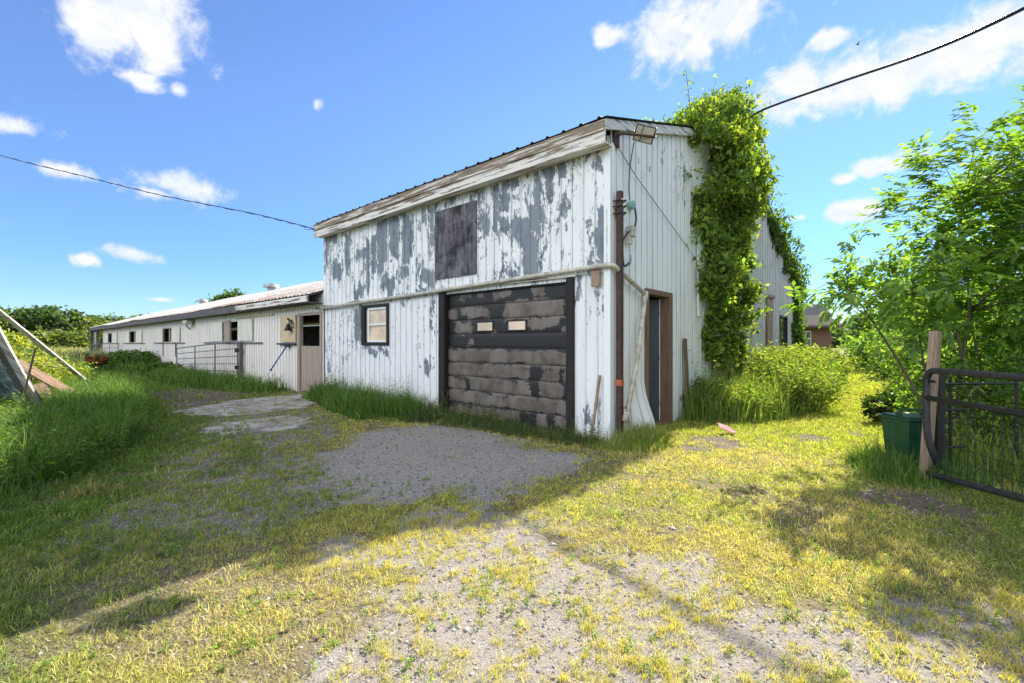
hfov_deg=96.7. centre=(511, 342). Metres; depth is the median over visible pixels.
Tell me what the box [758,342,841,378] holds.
weed bush
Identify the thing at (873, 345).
bush
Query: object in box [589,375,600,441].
corner stick
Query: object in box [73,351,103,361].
bush
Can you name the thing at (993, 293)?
distant tree
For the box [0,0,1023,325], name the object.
sky
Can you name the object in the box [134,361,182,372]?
bush
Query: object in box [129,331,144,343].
window
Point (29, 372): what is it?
dead branch
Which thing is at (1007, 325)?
bush
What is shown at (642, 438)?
corner grass
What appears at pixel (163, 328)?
window
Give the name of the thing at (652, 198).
wall wire
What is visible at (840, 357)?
weed bush
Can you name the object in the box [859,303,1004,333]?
bush
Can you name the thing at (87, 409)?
bank grass
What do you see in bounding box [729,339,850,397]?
weed bush
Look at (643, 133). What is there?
floodlight
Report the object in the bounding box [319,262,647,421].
drain pipe
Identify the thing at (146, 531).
track weeds
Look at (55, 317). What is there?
distant tree
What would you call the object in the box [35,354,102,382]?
weed bush
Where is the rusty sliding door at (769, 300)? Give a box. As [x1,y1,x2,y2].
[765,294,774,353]
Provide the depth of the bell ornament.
13.36 m
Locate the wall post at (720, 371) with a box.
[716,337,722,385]
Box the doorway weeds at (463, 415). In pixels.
[426,396,609,445]
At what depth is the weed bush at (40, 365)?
10.71 m
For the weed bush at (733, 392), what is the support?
on the ground at (438, 637)
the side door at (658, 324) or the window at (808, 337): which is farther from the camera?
the window at (808, 337)
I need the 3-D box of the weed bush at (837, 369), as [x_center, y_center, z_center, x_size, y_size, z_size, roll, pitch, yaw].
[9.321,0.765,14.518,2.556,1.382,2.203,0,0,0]
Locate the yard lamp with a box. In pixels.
[182,320,192,328]
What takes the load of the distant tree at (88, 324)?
on the ground at (438, 637)
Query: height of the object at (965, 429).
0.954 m
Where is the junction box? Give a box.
[623,201,636,266]
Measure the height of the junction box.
1.040 m
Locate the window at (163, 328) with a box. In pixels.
[163,328,170,341]
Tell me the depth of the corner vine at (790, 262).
15.27 m
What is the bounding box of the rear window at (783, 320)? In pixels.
[779,315,787,347]
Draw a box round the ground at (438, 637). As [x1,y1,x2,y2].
[0,347,1023,682]
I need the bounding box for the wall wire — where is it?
[617,146,696,260]
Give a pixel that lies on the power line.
(167, 196)
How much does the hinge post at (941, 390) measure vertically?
1.230 m
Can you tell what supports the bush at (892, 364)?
on the ground at (438, 637)
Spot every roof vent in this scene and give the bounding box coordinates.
[196,299,207,303]
[263,283,279,290]
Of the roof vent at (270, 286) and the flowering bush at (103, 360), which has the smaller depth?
the flowering bush at (103, 360)
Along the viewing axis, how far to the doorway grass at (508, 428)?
7.29 m
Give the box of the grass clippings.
[7,382,1023,682]
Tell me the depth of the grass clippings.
3.25 m
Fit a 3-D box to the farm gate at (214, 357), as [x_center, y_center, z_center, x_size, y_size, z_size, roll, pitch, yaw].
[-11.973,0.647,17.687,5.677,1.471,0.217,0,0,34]
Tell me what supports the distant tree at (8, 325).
on the ground at (438, 637)
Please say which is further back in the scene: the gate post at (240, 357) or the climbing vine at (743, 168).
the gate post at (240, 357)
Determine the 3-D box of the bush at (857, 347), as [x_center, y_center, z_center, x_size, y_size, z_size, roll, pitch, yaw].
[19.488,0.111,22.492,6.345,2.791,5.160,0,0,0]
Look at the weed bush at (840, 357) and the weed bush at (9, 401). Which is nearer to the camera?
the weed bush at (9, 401)
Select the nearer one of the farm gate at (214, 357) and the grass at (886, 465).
the grass at (886, 465)
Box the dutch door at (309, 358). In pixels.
[297,311,324,391]
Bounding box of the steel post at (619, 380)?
[613,190,626,436]
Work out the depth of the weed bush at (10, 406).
6.64 m
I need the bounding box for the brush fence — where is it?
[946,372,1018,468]
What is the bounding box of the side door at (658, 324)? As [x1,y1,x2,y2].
[644,288,672,425]
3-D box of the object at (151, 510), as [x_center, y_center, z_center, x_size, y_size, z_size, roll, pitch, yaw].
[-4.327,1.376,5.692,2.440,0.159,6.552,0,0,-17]
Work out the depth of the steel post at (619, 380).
6.52 m
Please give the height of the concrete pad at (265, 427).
0.138 m
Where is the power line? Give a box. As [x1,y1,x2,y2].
[0,155,313,229]
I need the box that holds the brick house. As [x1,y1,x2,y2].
[803,304,843,349]
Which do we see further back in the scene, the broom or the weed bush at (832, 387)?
the broom
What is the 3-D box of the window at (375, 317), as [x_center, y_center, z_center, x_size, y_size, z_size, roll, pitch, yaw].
[-3.166,-0.415,10.587,1.130,0.950,0.102,0,0,41]
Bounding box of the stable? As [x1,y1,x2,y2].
[89,281,324,391]
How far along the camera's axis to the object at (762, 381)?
8.82 m
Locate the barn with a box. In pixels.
[313,115,794,440]
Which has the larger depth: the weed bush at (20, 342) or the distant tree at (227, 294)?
the distant tree at (227, 294)
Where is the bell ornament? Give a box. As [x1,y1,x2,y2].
[283,318,293,330]
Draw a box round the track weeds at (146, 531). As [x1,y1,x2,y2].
[2,414,262,569]
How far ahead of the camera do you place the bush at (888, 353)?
10.07 m
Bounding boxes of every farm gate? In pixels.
[89,343,118,352]
[176,340,238,378]
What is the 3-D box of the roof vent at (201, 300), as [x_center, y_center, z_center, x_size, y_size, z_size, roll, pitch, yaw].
[-23.397,-3.088,34.381,0.782,0.474,0.762,0,0,0]
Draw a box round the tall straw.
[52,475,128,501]
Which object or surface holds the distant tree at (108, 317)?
on the ground at (438, 637)
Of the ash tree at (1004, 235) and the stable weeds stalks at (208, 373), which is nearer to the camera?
the ash tree at (1004, 235)
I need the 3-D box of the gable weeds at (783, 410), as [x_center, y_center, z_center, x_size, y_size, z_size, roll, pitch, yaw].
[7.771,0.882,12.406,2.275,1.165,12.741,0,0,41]
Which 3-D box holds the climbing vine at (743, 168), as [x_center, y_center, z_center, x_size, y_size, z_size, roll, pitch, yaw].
[4.840,-2.298,10.462,2.200,7.659,4.901,0,0,40]
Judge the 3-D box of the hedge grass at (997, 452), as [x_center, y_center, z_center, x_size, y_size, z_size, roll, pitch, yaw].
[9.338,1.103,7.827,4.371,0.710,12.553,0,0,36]
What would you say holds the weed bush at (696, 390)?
on the ground at (438, 637)
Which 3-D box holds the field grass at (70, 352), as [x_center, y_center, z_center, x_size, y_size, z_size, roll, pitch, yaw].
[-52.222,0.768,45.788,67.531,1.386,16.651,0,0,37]
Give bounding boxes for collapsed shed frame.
[0,327,42,408]
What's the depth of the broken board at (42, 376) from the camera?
10.05 m
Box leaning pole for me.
[0,309,85,380]
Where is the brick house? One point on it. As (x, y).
(821, 337)
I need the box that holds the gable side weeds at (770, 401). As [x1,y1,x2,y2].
[690,345,846,419]
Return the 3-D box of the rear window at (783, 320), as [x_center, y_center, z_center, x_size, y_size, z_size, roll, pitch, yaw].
[9.033,-0.360,15.171,0.070,1.080,1.200,0,0,41]
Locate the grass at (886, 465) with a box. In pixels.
[839,433,1004,490]
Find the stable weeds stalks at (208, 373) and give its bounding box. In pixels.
[120,356,279,388]
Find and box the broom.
[261,345,288,384]
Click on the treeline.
(836, 342)
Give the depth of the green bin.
5.12 m
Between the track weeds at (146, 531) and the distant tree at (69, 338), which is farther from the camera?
the distant tree at (69, 338)
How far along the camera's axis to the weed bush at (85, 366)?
16.82 m
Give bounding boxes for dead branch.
[20,347,36,403]
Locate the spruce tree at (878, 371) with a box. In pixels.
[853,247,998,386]
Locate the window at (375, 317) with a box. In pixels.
[361,303,388,344]
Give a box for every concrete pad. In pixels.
[173,393,317,417]
[196,415,315,436]
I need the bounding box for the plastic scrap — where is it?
[717,422,736,432]
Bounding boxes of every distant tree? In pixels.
[0,305,44,337]
[7,304,88,333]
[17,326,101,349]
[65,315,117,348]
[71,312,126,326]
[118,313,148,319]
[208,288,247,300]
[831,297,920,349]
[959,272,1022,324]
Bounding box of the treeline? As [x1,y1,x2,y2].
[1,309,859,347]
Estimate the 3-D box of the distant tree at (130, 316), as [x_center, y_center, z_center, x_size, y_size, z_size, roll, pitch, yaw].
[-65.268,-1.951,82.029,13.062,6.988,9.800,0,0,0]
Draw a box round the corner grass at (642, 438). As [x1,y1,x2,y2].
[585,417,671,451]
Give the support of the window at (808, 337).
in the brick house
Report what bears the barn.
on the ground at (438, 637)
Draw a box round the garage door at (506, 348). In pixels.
[448,284,565,432]
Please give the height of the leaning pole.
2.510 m
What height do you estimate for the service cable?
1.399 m
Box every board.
[19,360,73,391]
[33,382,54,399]
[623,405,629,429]
[683,338,689,412]
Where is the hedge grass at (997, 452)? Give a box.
[882,377,1023,489]
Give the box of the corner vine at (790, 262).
[760,153,813,348]
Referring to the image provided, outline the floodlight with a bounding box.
[613,123,656,199]
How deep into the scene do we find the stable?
16.89 m
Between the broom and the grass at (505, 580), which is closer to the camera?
the grass at (505, 580)
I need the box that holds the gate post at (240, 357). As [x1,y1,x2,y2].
[239,342,242,378]
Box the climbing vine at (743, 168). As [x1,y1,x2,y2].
[642,69,787,383]
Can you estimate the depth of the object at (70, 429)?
5.74 m
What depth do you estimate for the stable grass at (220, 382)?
15.10 m
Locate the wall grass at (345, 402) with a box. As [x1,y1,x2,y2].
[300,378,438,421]
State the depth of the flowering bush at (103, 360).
22.19 m
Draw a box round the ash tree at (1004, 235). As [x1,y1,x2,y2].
[780,84,1023,447]
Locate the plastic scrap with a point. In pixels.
(726, 427)
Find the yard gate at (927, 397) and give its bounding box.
[918,368,1023,505]
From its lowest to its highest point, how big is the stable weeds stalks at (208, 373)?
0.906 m
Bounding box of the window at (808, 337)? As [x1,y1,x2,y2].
[805,331,810,347]
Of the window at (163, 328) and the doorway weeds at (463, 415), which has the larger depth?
the window at (163, 328)
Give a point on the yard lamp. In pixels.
(186, 322)
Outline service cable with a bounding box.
[743,7,1023,119]
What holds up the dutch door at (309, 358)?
in the stable
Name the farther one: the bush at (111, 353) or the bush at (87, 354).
the bush at (87, 354)
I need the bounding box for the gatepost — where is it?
[919,331,941,477]
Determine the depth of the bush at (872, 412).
8.02 m
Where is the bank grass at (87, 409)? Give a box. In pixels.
[0,372,165,510]
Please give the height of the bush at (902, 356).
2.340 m
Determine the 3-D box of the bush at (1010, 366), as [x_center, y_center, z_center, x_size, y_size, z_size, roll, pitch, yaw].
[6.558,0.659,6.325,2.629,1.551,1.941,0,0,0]
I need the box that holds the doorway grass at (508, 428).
[394,406,604,449]
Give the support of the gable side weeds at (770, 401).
on the ground at (438, 637)
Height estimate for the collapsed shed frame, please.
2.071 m
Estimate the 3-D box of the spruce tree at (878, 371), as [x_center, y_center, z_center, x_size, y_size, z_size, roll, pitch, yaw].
[11.399,-0.680,12.035,3.946,4.400,3.804,0,0,0]
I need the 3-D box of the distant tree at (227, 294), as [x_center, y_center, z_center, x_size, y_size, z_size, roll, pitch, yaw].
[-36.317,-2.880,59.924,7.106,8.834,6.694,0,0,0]
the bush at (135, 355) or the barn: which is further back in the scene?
the bush at (135, 355)
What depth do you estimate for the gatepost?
4.76 m
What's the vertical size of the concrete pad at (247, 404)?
0.142 m
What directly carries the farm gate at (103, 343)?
attached to the stable
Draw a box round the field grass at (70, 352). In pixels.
[31,345,105,364]
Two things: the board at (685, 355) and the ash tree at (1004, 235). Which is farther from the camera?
the board at (685, 355)
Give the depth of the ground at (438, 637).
2.73 m
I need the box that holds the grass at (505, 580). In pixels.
[1,414,1022,682]
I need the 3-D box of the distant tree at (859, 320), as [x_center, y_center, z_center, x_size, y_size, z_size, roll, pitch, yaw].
[27.112,-1.183,30.003,10.662,5.449,6.825,0,0,0]
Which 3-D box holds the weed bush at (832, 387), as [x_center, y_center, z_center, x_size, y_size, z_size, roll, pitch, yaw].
[5.899,0.835,9.648,2.242,1.216,1.912,0,0,0]
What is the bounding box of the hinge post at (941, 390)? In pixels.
[934,374,945,465]
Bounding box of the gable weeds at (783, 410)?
[677,362,844,423]
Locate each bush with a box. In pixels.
[0,322,66,380]
[0,395,32,409]
[0,402,72,432]
[9,342,66,390]
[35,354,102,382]
[38,350,103,377]
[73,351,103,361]
[84,354,110,369]
[92,351,117,360]
[106,348,160,366]
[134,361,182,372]
[679,375,721,417]
[683,376,769,418]
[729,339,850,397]
[739,357,856,414]
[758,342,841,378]
[792,345,847,383]
[808,343,858,381]
[832,324,918,369]
[849,275,1023,384]
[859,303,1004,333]
[859,389,913,421]
[860,331,901,378]
[862,303,1023,406]
[871,343,1023,448]
[879,332,951,382]
[889,290,1023,418]
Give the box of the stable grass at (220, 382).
[63,354,293,393]
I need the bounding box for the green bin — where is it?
[878,408,946,467]
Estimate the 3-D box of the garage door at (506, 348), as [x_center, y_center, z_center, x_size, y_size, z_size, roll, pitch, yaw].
[-0.188,0.357,8.052,3.090,2.666,0.030,0,0,41]

